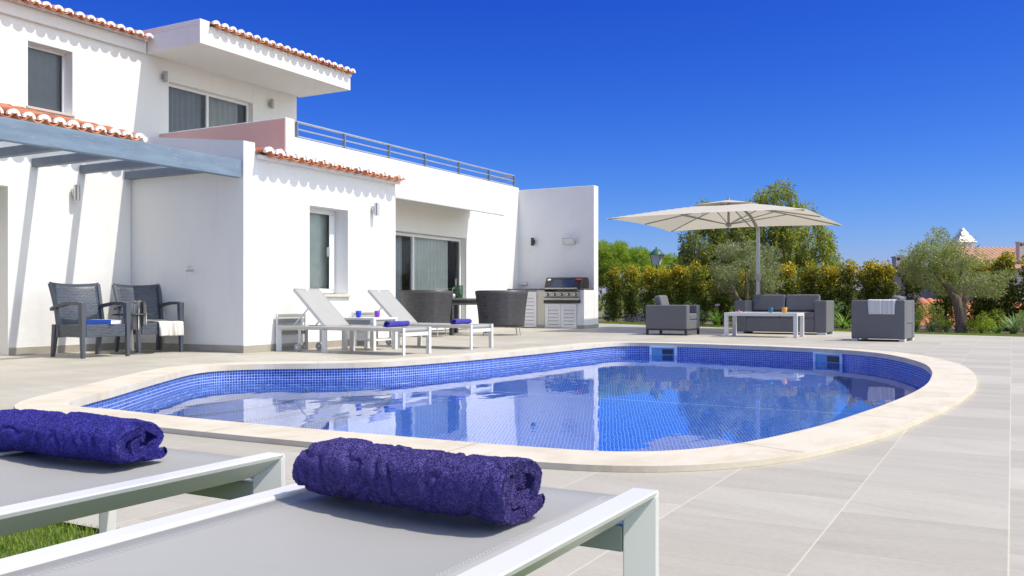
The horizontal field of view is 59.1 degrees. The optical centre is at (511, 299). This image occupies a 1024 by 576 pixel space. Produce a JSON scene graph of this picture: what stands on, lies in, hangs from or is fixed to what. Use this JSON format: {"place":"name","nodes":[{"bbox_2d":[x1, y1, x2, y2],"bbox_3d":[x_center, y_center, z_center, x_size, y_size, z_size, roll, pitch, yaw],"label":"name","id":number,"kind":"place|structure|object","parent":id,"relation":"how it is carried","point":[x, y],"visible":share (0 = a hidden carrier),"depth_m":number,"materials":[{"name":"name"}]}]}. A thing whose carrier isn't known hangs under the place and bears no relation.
{"place":"outdoors","nodes":[
{"label":"outdoors","id":0,"kind":"place"},
{"bbox_2d":[0,521,119,558],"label":"lawn","id":1,"kind":"structure","parent":0,"point":[36,543],"depth_m":2.69,"materials":[{"name":"green plant"}]},
{"bbox_2d":[0,447,284,536],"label":"sun lounger","id":2,"kind":"object","parent":1,"relation":"on","point":[37,490],"visible":0.73,"depth_m":1.87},
{"bbox_2d":[0,409,167,463],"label":"rolled towel","id":3,"kind":"object","parent":2,"relation":"on","point":[79,435],"visible":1,"depth_m":1.98,"materials":[{"name":"fabric"}]},
{"bbox_2d":[0,483,658,575],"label":"sun lounger","id":4,"kind":"object","parent":1,"relation":"on","point":[295,529],"visible":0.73,"depth_m":1.38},
{"bbox_2d":[292,437,545,524],"bbox_3d":[-0.167,0.303,1.548,0.446,0.106,0.155,0,0,31],"label":"rolled towel","id":5,"kind":"object","parent":4,"relation":"on","point":[499,490],"visible":1,"depth_m":1.48,"materials":[{"name":"fabric"}]},
{"bbox_2d":[61,301,836,533],"bbox_3d":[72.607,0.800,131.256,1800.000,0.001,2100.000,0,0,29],"label":"ground","id":6,"kind":"structure","parent":0,"point":[601,312],"depth_m":41.33,"materials":[{"name":"green plant"}]},
{"bbox_2d":[598,239,663,317],"bbox_3d":[4.672,-0.966,40.033,5.534,3.561,3.268,0,0,8],"label":"pine tree","id":7,"kind":"object","parent":6,"relation":"on","point":[622,254],"visible":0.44,"depth_m":39.24,"materials":[{"name":"green plant"}]},
{"bbox_2d":[642,252,680,290],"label":"pine tree","id":8,"kind":"object","parent":6,"relation":"on","point":[668,259],"visible":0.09,"depth_m":41.24,"materials":[{"name":"green plant"}]},
{"bbox_2d":[598,286,860,311],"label":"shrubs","id":9,"kind":"object","parent":6,"relation":"on","point":[600,307],"depth_m":67.65,"materials":[{"name":"green plant"}]},
{"bbox_2d":[857,256,933,299],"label":"neighbour house","id":10,"kind":"structure","parent":6,"relation":"on","point":[926,294],"depth_m":49.00,"materials":[{"name":"paint"}]},
{"bbox_2d":[890,298,1023,324],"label":"shrubs","id":11,"kind":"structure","parent":6,"relation":"on","point":[928,300],"depth_m":28.01,"materials":[{"name":"plant"}]},
{"bbox_2d":[952,228,976,268],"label":"roof turret","id":12,"kind":"object","parent":6,"relation":"on","point":[966,233],"visible":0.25,"depth_m":47.68,"materials":[{"name":"white paint"}]},
{"bbox_2d":[927,242,1023,299],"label":"neighbour house","id":13,"kind":"structure","parent":6,"relation":"on","point":[1018,249],"depth_m":45.64,"materials":[{"name":"paint"}]},
{"bbox_2d":[0,323,1023,575],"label":"patio","id":14,"kind":"structure","parent":0,"point":[940,495],"depth_m":3.47,"materials":[{"name":"beige tile"}]},
{"bbox_2d":[48,282,130,358],"bbox_3d":[-5.270,0.238,11.253,0.808,0.925,0.660,0,0,35],"label":"wicker armchair","id":15,"kind":"object","parent":14,"relation":"on","point":[74,307],"visible":0.96,"depth_m":11.24,"materials":[{"name":"wicker"}]},
{"bbox_2d":[86,319,121,323],"bbox_3d":[-5.053,0.269,11.195,0.340,0.058,0.240,0,0,9],"label":"book","id":16,"kind":"object","parent":15,"relation":"on","point":[105,321],"visible":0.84,"depth_m":11.09,"materials":[{"name":"blue paper"}]},
{"bbox_2d":[110,313,153,354],"bbox_3d":[-4.972,0.438,11.836,0.540,0.525,0.540,0,0,29],"label":"pedestal table","id":17,"kind":"object","parent":14,"relation":"on","point":[132,344],"visible":0.84,"depth_m":11.78,"materials":[{"name":"metal"}]},
{"bbox_2d":[112,283,183,351],"bbox_3d":[-4.934,0.238,12.231,0.808,0.925,0.660,0,0,43],"label":"wicker armchair","id":18,"kind":"object","parent":14,"relation":"on","point":[150,296],"visible":0.76,"depth_m":12.32,"materials":[{"name":"wicker"}]},
{"bbox_2d":[130,301,146,329],"bbox_3d":[-4.882,0.198,11.792,0.304,0.381,0.115,0,0,43],"label":"striped towel","id":19,"kind":"object","parent":18,"relation":"hanging from","point":[135,308],"visible":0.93,"depth_m":11.74,"materials":[{"name":"fabric"}]},
{"bbox_2d":[147,319,183,335],"bbox_3d":[-4.755,0.371,12.241,0.670,0.212,0.345,0,0,43],"label":"cream towel","id":20,"kind":"object","parent":18,"relation":"on","point":[171,328],"visible":0.92,"depth_m":12.05,"materials":[{"name":"fabric"}]},
{"bbox_2d":[0,0,518,355],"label":"house","id":21,"kind":"structure","parent":14,"relation":"on","point":[271,228],"depth_m":13.82,"materials":[{"name":"white paint"}]},
{"bbox_2d":[28,44,64,112],"bbox_3d":[-8.168,-3.820,15.704,0.098,1.100,0.825,0,0,29],"label":"window","id":22,"kind":"structure","parent":21,"relation":"in","point":[43,64],"depth_m":15.80,"materials":[{"name":"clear glass"}]},
{"bbox_2d":[71,185,79,199],"bbox_3d":[-5.847,-1.440,12.126,0.126,0.200,0.084,0,0,29],"label":"wall lamp","id":23,"kind":"object","parent":21,"relation":"attached to","point":[75,192],"visible":1,"depth_m":12.08,"materials":[{"name":"metal"}]},
{"bbox_2d":[0,117,240,179],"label":"pergola","id":24,"kind":"object","parent":21,"relation":"attached to","point":[34,138],"visible":1,"depth_m":10.65,"materials":[{"name":"blue wood"}]},
{"bbox_2d":[161,71,167,81],"bbox_3d":[-6.761,-4.350,17.602,0.126,0.200,0.084,0,0,29],"label":"wall lamp","id":25,"kind":"object","parent":21,"relation":"attached to","point":[164,76],"visible":1,"depth_m":17.56,"materials":[{"name":"white metal"}]},
{"bbox_2d":[184,266,193,274],"bbox_3d":[-4.395,-0.401,12.300,0.070,0.125,0.177,0,0,29],"label":"garden tap","id":26,"kind":"object","parent":21,"relation":"attached to","point":[188,270],"visible":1,"depth_m":12.29,"materials":[{"name":"metal"}]},
{"bbox_2d":[169,83,248,131],"bbox_3d":[-6.378,-3.280,18.847,0.192,2.040,2.250,0,0,29],"label":"sliding door","id":27,"kind":"structure","parent":21,"relation":"in","point":[184,103],"depth_m":18.68,"materials":[{"name":"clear glass"}]},
{"bbox_2d":[268,99,273,108],"bbox_3d":[-5.362,-4.370,20.131,0.126,0.200,0.084,0,0,29],"label":"wall lamp","id":28,"kind":"object","parent":21,"relation":"attached to","point":[271,103],"visible":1,"depth_m":20.09,"materials":[{"name":"white metal"}]},
{"bbox_2d":[310,208,334,293],"bbox_3d":[-2.955,-0.733,13.530,0.170,1.265,0.861,0,0,29],"label":"window","id":29,"kind":"structure","parent":21,"relation":"in","point":[320,251],"depth_m":13.76,"materials":[{"name":"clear glass"}]},
{"bbox_2d":[371,203,378,215],"bbox_3d":[-2.151,-1.430,14.263,0.126,0.200,0.084,0,0,29],"label":"wall lamp","id":30,"kind":"object","parent":21,"relation":"attached to","point":[375,209],"visible":1,"depth_m":14.23,"materials":[{"name":"metal"}]},
{"bbox_2d":[395,232,460,329],"bbox_3d":[-2.153,-0.380,19.887,0.320,2.120,3.500,0,0,29],"label":"sliding door","id":31,"kind":"structure","parent":21,"relation":"in","point":[428,254],"depth_m":20.33,"materials":[{"name":"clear glass"}]},
{"bbox_2d":[395,191,504,215],"bbox_3d":[-1.733,-2.095,19.072,0.997,0.310,4.900,0,0,29],"label":"awning","id":32,"kind":"object","parent":21,"relation":"attached to","point":[428,200],"visible":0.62,"depth_m":18.99,"materials":[{"name":"beige fabric"}]},
{"bbox_2d":[276,288,430,355],"bbox_3d":[-2.150,0.269,12.103,2.150,0.862,0.630,0,0,29],"label":"sun lounger","id":33,"kind":"object","parent":14,"relation":"on","point":[322,309],"visible":1,"depth_m":12.28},
{"bbox_2d":[383,321,409,326],"bbox_3d":[-1.499,0.310,11.739,0.115,0.084,0.419,0,0,33],"label":"rolled towel","id":34,"kind":"object","parent":33,"relation":"on","point":[396,323],"visible":1,"depth_m":11.66,"materials":[{"name":"blue fabric"}]},
{"bbox_2d":[342,317,397,350],"bbox_3d":[-2.010,0.472,12.791,0.560,0.455,0.560,0,0,29],"label":"side table","id":35,"kind":"object","parent":14,"relation":"on","point":[369,339],"visible":0.91,"depth_m":12.66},
{"bbox_2d":[356,311,360,316],"bbox_3d":[-2.153,0.198,12.676,0.080,0.092,0.080,0,0,29],"label":"drinking glass","id":36,"kind":"object","parent":35,"relation":"on","point":[358,313],"visible":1,"depth_m":12.64,"materials":[{"name":"blue glass"}]},
{"bbox_2d":[374,311,379,316],"bbox_3d":[-1.924,0.198,12.904,0.080,0.092,0.080,0,0,29],"label":"drinking glass","id":37,"kind":"object","parent":35,"relation":"on","point":[376,313],"visible":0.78,"depth_m":12.87,"materials":[{"name":"purple glass"}]},
{"bbox_2d":[352,289,492,349],"bbox_3d":[-1.367,0.269,13.520,2.150,0.862,0.630,0,0,29],"label":"sun lounger","id":38,"kind":"object","parent":14,"relation":"on","point":[389,303],"visible":0.7,"depth_m":13.66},
{"bbox_2d":[450,319,471,324],"bbox_3d":[-0.741,0.311,13.151,0.120,0.082,0.442,0,0,27],"label":"rolled towel","id":39,"kind":"object","parent":38,"relation":"on","point":[460,321],"visible":1,"depth_m":13.04,"materials":[{"name":"fabric"}]},
{"bbox_2d":[399,290,452,336],"bbox_3d":[-1.702,0.256,17.424,1.076,0.892,0.676,0,0,17],"label":"wicker dining chair","id":40,"kind":"object","parent":14,"relation":"on","point":[426,306],"visible":0.71,"depth_m":17.16,"materials":[{"name":"grey wicker"}]},
{"bbox_2d":[449,298,488,334],"bbox_3d":[-1.197,0.333,18.661,0.900,0.735,1.500,0,0,29],"label":"dining table","id":41,"kind":"object","parent":14,"relation":"on","point":[456,302],"visible":0.49,"depth_m":18.20,"materials":[{"name":"metal"}]},
{"bbox_2d":[452,285,462,297],"bbox_3d":[-1.087,-0.166,18.356,0.200,0.260,0.170,0,0,-37],"label":"jug","id":42,"kind":"object","parent":41,"relation":"on","point":[458,291],"visible":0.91,"depth_m":18.30,"materials":[{"name":"green glass"}]},
{"bbox_2d":[14,342,975,471],"bbox_3d":[0.767,0.700,9.361,7.219,0.060,10.575,0,0,29],"label":"pool coping","id":43,"kind":"object","parent":14,"relation":"on","point":[948,386],"visible":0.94,"depth_m":4.88,"materials":[{"name":"stone"}]},
{"bbox_2d":[475,290,527,335],"bbox_3d":[-0.188,0.256,17.986,1.076,0.892,0.676,0,0,-9],"label":"wicker dining chair","id":44,"kind":"object","parent":14,"relation":"on","point":[501,308],"visible":0.91,"depth_m":17.74,"materials":[{"name":"grey wicker"}]},
{"bbox_2d":[80,346,930,409],"bbox_3d":[0.765,1.360,9.364,6.669,1.280,10.019,0,0,29],"label":"pool basin","id":45,"kind":"object","parent":14,"relation":"in","point":[128,399],"visible":0.19,"depth_m":10.15,"materials":[{"name":"tile"}]},
{"bbox_2d":[649,346,676,354],"bbox_3d":[2.360,0.825,14.121,0.440,0.200,0.040,0,0,27],"label":"pool skimmer","id":46,"kind":"object","parent":45,"relation":"attached to","point":[660,350],"visible":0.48,"depth_m":14.12,"materials":[{"name":"plastic"}]},
{"bbox_2d":[813,352,842,362],"bbox_3d":[4.330,0.825,12.388,0.040,0.200,0.461,0,0,-35],"label":"pool skimmer","id":47,"kind":"object","parent":45,"relation":"attached to","point":[828,357],"visible":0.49,"depth_m":12.37,"materials":[{"name":"plastic"}]},
{"bbox_2d":[507,288,593,328],"bbox_3d":[0.962,0.207,22.764,2.139,0.985,0.630,0,0,29],"label":"barbecue counter","id":48,"kind":"object","parent":14,"relation":"on","point":[539,313],"visible":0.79,"depth_m":22.37,"materials":[{"name":"white paint"}]},
{"bbox_2d":[524,292,536,326],"bbox_3d":[0.294,0.240,22.787,0.735,0.880,0.023,0,0,29],"label":"louvred door","id":49,"kind":"structure","parent":48,"relation":"in","point":[531,305],"depth_m":22.68,"materials":[{"name":"paint"}]},
{"bbox_2d":[545,304,560,327],"bbox_3d":[1.011,0.387,22.390,0.423,0.585,0.023,0,0,29],"label":"louvred door","id":50,"kind":"structure","parent":48,"relation":"in","point":[552,311],"depth_m":22.38,"materials":[{"name":"paint"}]},
{"bbox_2d":[543,277,588,302],"bbox_3d":[1.332,-0.242,22.447,1.000,0.645,0.626,0,0,29],"label":"gas barbecue","id":51,"kind":"object","parent":48,"relation":"in","point":[557,283],"visible":0.98,"depth_m":22.27,"materials":[{"name":"silver metal"}]},
{"bbox_2d":[561,304,575,327],"bbox_3d":[1.386,0.387,22.183,0.420,0.585,0.023,0,0,29],"label":"louvred door","id":52,"kind":"structure","parent":48,"relation":"in","point":[568,311],"depth_m":22.18,"materials":[{"name":"paint"}]},
{"bbox_2d":[519,185,598,327],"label":"garden wall","id":53,"kind":"structure","parent":14,"relation":"on","point":[549,218],"depth_m":23.00,"materials":[{"name":"white paint"}]},
{"bbox_2d":[562,237,575,244],"bbox_3d":[1.437,-1.490,22.762,0.340,0.175,0.172,0,0,29],"label":"floodlight","id":54,"kind":"object","parent":53,"relation":"attached to","point":[568,240],"visible":1,"depth_m":22.71,"materials":[{"name":"silver metal"}]},
{"bbox_2d":[646,295,699,335],"bbox_3d":[3.266,0.301,18.341,0.860,0.797,0.860,0,0,29],"label":"lounge armchair","id":55,"kind":"object","parent":14,"relation":"on","point":[662,314],"visible":1,"depth_m":18.02,"materials":[{"name":"grey fabric"}]},
{"bbox_2d":[608,198,840,294],"bbox_3d":[4.887,-0.805,20.404,4.240,3.010,4.240,0,0,29],"label":"cantilever parasol","id":56,"kind":"object","parent":14,"relation":"on","point":[728,213],"visible":0.86,"depth_m":21.02,"materials":[{"name":"beige fabric"}]},
{"bbox_2d":[724,312,803,337],"bbox_3d":[4.809,0.470,17.247,1.360,0.460,0.660,0,0,29],"label":"coffee table","id":57,"kind":"object","parent":14,"relation":"on","point":[734,315],"visible":1,"depth_m":17.15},
{"bbox_2d":[734,294,833,334],"bbox_3d":[5.679,0.292,18.881,1.860,0.815,0.860,0,0,29],"label":"sofa","id":58,"kind":"object","parent":14,"relation":"on","point":[818,314],"visible":0.87,"depth_m":18.74,"materials":[{"name":"grey fabric"}]},
{"bbox_2d":[851,295,913,341],"bbox_3d":[6.416,0.311,15.627,0.860,0.778,0.860,0,0,34],"label":"lounge armchair","id":59,"kind":"object","parent":14,"relation":"on","point":[898,324],"visible":0.93,"depth_m":15.30,"materials":[{"name":"grey wicker"}]},
{"bbox_2d":[868,299,896,313],"bbox_3d":[6.279,0.140,15.317,0.444,0.302,0.219,0,0,34],"label":"striped towel","id":60,"kind":"object","parent":59,"relation":"on","point":[881,306],"visible":0.95,"depth_m":15.23,"materials":[{"name":"white fabric"}]},
{"bbox_2d":[122,354,927,450],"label":"pool water","id":61,"kind":"structure","parent":0,"point":[632,402],"depth_m":7.62,"materials":[{"name":"blue liquid"}]},
{"bbox_2d":[40,0,1023,300],"label":"sky","id":62,"kind":"structure","parent":0,"point":[898,120],"materials":[{"name":"blue"}]},
{"bbox_2d":[598,319,1023,334],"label":"planting bed","id":63,"kind":"object","parent":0,"point":[921,329],"visible":0.11,"depth_m":22.68,"materials":[{"name":"green plant"}]},
{"bbox_2d":[601,264,624,321],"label":"hedge shrub","id":64,"kind":"object","parent":63,"relation":"on","point":[613,301],"visible":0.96,"depth_m":29.67,"materials":[{"name":"green plant"}]},
{"bbox_2d":[619,264,642,321],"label":"hedge shrub","id":65,"kind":"object","parent":63,"relation":"on","point":[630,300],"visible":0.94,"depth_m":29.18,"materials":[{"name":"green plant"}]},
{"bbox_2d":[623,312,642,321],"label":"flower clump","id":66,"kind":"object","parent":63,"relation":"on","point":[627,320],"visible":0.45,"depth_m":28.90,"materials":[{"name":"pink plant"}]},
{"bbox_2d":[632,313,645,321],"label":"flower clump","id":67,"kind":"object","parent":63,"relation":"on","point":[639,320],"visible":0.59,"depth_m":28.38,"materials":[{"name":"purple plant"}]},
{"bbox_2d":[636,265,658,319],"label":"hedge shrub","id":68,"kind":"object","parent":63,"relation":"on","point":[649,277],"visible":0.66,"depth_m":28.69,"materials":[{"name":"green plant"}]},
{"bbox_2d":[649,247,663,294],"bbox_3d":[5.282,-0.685,32.996,0.554,2.530,0.554,0,0,6],"label":"garden lamp","id":69,"kind":"object","parent":63,"relation":"on","point":[656,254],"visible":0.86,"depth_m":32.87,"materials":[{"name":"metal"}]},
{"bbox_2d":[652,264,676,304],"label":"hedge shrub","id":70,"kind":"object","parent":63,"relation":"on","point":[663,283],"visible":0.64,"depth_m":28.26,"materials":[{"name":"green plant"}]},
{"bbox_2d":[670,263,691,304],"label":"hedge shrub","id":71,"kind":"object","parent":63,"relation":"on","point":[680,276],"visible":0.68,"depth_m":27.90,"materials":[{"name":"green plant"}]},
{"bbox_2d":[685,301,706,320],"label":"shrub","id":72,"kind":"object","parent":63,"relation":"on","point":[700,312],"visible":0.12,"depth_m":26.94,"materials":[{"name":"green plant"}]},
{"bbox_2d":[686,259,711,323],"bbox_3d":[5.734,-0.235,27.542,0.892,2.097,0.796,0,0,20],"label":"hedge shrub","id":73,"kind":"object","parent":63,"relation":"on","point":[698,288],"visible":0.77,"depth_m":27.45,"materials":[{"name":"green plant"}]},
{"bbox_2d":[707,304,724,324],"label":"strap plant","id":74,"kind":"object","parent":63,"relation":"on","point":[716,320],"visible":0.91,"depth_m":26.32,"materials":[{"name":"green plant"}]},
{"bbox_2d":[706,266,733,324],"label":"hedge shrub","id":75,"kind":"object","parent":63,"relation":"on","point":[721,299],"visible":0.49,"depth_m":26.94,"materials":[{"name":"green plant"}]},
{"bbox_2d":[726,266,750,320],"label":"hedge shrub","id":76,"kind":"object","parent":63,"relation":"on","point":[742,279],"visible":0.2,"depth_m":26.50,"materials":[{"name":"green plant"}]},
{"bbox_2d":[708,239,784,299],"bbox_3d":[6.473,-0.473,24.719,2.088,2.464,2.305,0,0,29],"label":"olive tree","id":77,"kind":"object","parent":63,"relation":"on","point":[733,249],"visible":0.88,"depth_m":24.70,"materials":[{"name":"green plant"}]},
{"bbox_2d":[669,177,845,320],"bbox_3d":[8.680,-1.749,32.042,6.402,5.134,2.785,0,0,0],"label":"pepper tree","id":78,"kind":"object","parent":63,"relation":"on","point":[787,240],"visible":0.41,"depth_m":31.46,"materials":[{"name":"green plant"}]},
{"bbox_2d":[750,269,776,299],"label":"hedge shrub","id":79,"kind":"object","parent":63,"relation":"on","point":[768,292],"visible":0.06,"depth_m":26.01,"materials":[{"name":"green plant"}]},
{"bbox_2d":[773,260,800,294],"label":"hedge shrub","id":80,"kind":"object","parent":63,"relation":"on","point":[787,275],"visible":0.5,"depth_m":25.50,"materials":[{"name":"green plant"}]},
{"bbox_2d":[796,259,821,297],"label":"hedge shrub","id":81,"kind":"object","parent":63,"relation":"on","point":[811,276],"visible":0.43,"depth_m":25.05,"materials":[{"name":"green plant"}]},
{"bbox_2d":[813,260,843,326],"bbox_3d":[8.679,-0.150,24.733,0.872,1.904,0.859,0,0,-35],"label":"hedge shrub","id":82,"kind":"object","parent":63,"relation":"on","point":[825,286],"visible":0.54,"depth_m":24.63,"materials":[{"name":"green plant"}]},
{"bbox_2d":[833,299,850,327],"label":"shrub","id":83,"kind":"object","parent":63,"relation":"on","point":[838,303],"visible":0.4,"depth_m":23.57,"materials":[{"name":"green plant"}]},
{"bbox_2d":[834,310,850,328],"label":"strap plant","id":84,"kind":"object","parent":63,"relation":"on","point":[843,324],"visible":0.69,"depth_m":22.83,"materials":[{"name":"green plant"}]},
{"bbox_2d":[831,258,861,326],"bbox_3d":[9.051,-0.166,24.344,0.883,1.919,0.844,0,0,25],"label":"hedge shrub","id":85,"kind":"object","parent":63,"relation":"on","point":[844,295],"visible":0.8,"depth_m":24.27,"materials":[{"name":"green plant"}]},
{"bbox_2d":[850,258,880,316],"bbox_3d":[9.444,-0.155,24.039,0.792,1.925,0.786,0,0,-38],"label":"hedge shrub","id":86,"kind":"object","parent":63,"relation":"on","point":[866,280],"visible":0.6,"depth_m":23.91,"materials":[{"name":"green plant"}]},
{"bbox_2d":[872,260,899,298],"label":"hedge shrub","id":87,"kind":"object","parent":63,"relation":"on","point":[885,282],"visible":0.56,"depth_m":23.57,"materials":[{"name":"green plant"}]},
{"bbox_2d":[896,250,928,322],"bbox_3d":[10.268,-0.243,23.241,0.764,2.115,0.805,0,0,-16],"label":"hedge shrub","id":88,"kind":"object","parent":63,"relation":"on","point":[909,289],"visible":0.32,"depth_m":23.12,"materials":[{"name":"green plant"}]},
{"bbox_2d":[901,291,930,331],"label":"shrub","id":89,"kind":"object","parent":63,"relation":"on","point":[916,325],"visible":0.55,"depth_m":20.88,"materials":[{"name":"green plant"}]},
{"bbox_2d":[914,302,944,330],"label":"shrub","id":90,"kind":"object","parent":63,"relation":"on","point":[931,307],"visible":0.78,"depth_m":21.67,"materials":[{"name":"green plant"}]},
{"bbox_2d":[924,320,943,331],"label":"shrub","id":91,"kind":"object","parent":63,"relation":"on","point":[932,326],"visible":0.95,"depth_m":21.14,"materials":[{"name":"green plant"}]},
{"bbox_2d":[927,253,964,329],"bbox_3d":[10.883,-0.236,22.675,0.859,2.089,0.872,0,0,-6],"label":"hedge shrub","id":92,"kind":"object","parent":63,"relation":"on","point":[946,303],"visible":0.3,"depth_m":22.57,"materials":[{"name":"green plant"}]},
{"bbox_2d":[938,319,953,331],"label":"shrub","id":93,"kind":"object","parent":63,"relation":"on","point":[948,323],"visible":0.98,"depth_m":20.70,"materials":[{"name":"green plant"}]},
{"bbox_2d":[895,226,1015,332],"bbox_3d":[9.908,-0.492,20.493,2.410,2.486,1.752,0,0,3],"label":"olive tree","id":94,"kind":"object","parent":63,"relation":"on","point":[923,256],"visible":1,"depth_m":20.23,"materials":[{"name":"green plant"}]},
{"bbox_2d":[964,258,992,329],"bbox_3d":[11.415,-0.123,22.155,0.883,1.828,0.844,0,0,-37],"label":"hedge shrub","id":95,"kind":"object","parent":63,"relation":"on","point":[974,313],"visible":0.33,"depth_m":22.07,"materials":[{"name":"green plant"}]},
{"bbox_2d":[964,315,994,332],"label":"shrub","id":96,"kind":"object","parent":63,"relation":"on","point":[982,326],"visible":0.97,"depth_m":20.12,"materials":[{"name":"green plant"}]},
{"bbox_2d":[973,258,1004,329],"bbox_3d":[11.604,-0.112,21.861,0.915,1.806,0.744,0,0,44],"label":"hedge shrub","id":97,"kind":"object","parent":63,"relation":"on","point":[988,308],"visible":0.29,"depth_m":21.82,"materials":[{"name":"green plant"}]},
{"bbox_2d":[976,307,1010,331],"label":"shrub","id":98,"kind":"object","parent":63,"relation":"on","point":[993,316],"visible":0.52,"depth_m":20.82,"materials":[{"name":"green plant"}]},
{"bbox_2d":[991,321,1005,332],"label":"strap plant","id":99,"kind":"object","parent":63,"relation":"on","point":[998,330],"visible":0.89,"depth_m":20.00,"materials":[{"name":"green plant"}]},
{"bbox_2d":[989,250,1023,330],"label":"hedge shrub","id":100,"kind":"object","parent":63,"relation":"on","point":[1008,306],"visible":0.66,"depth_m":21.43,"materials":[{"name":"green plant"}]},
{"bbox_2d":[994,311,1023,333],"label":"strap plant","id":101,"kind":"object","parent":63,"relation":"on","point":[1013,326],"visible":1,"depth_m":19.59,"materials":[{"name":"green plant"}]},
{"bbox_2d":[1010,310,1023,331],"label":"shrub","id":102,"kind":"object","parent":63,"relation":"on","point":[1019,317],"visible":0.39,"depth_m":20.28,"materials":[{"name":"green plant"}]},
{"bbox_2d":[1016,254,1023,326],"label":"hedge shrub","id":103,"kind":"object","parent":63,"relation":"on","point":[1021,273],"visible":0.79,"depth_m":21.23,"materials":[{"name":"green plant"}]},
{"label":"lawn","id":104,"kind":"structure","parent":0,"visible":0},
{"bbox_2d":[598,321,1023,336],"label":"grass","id":105,"kind":"structure","parent":104,"relation":"on","point":[722,326],"depth_m":19.23,"materials":[{"name":"green plant"}]}
]}

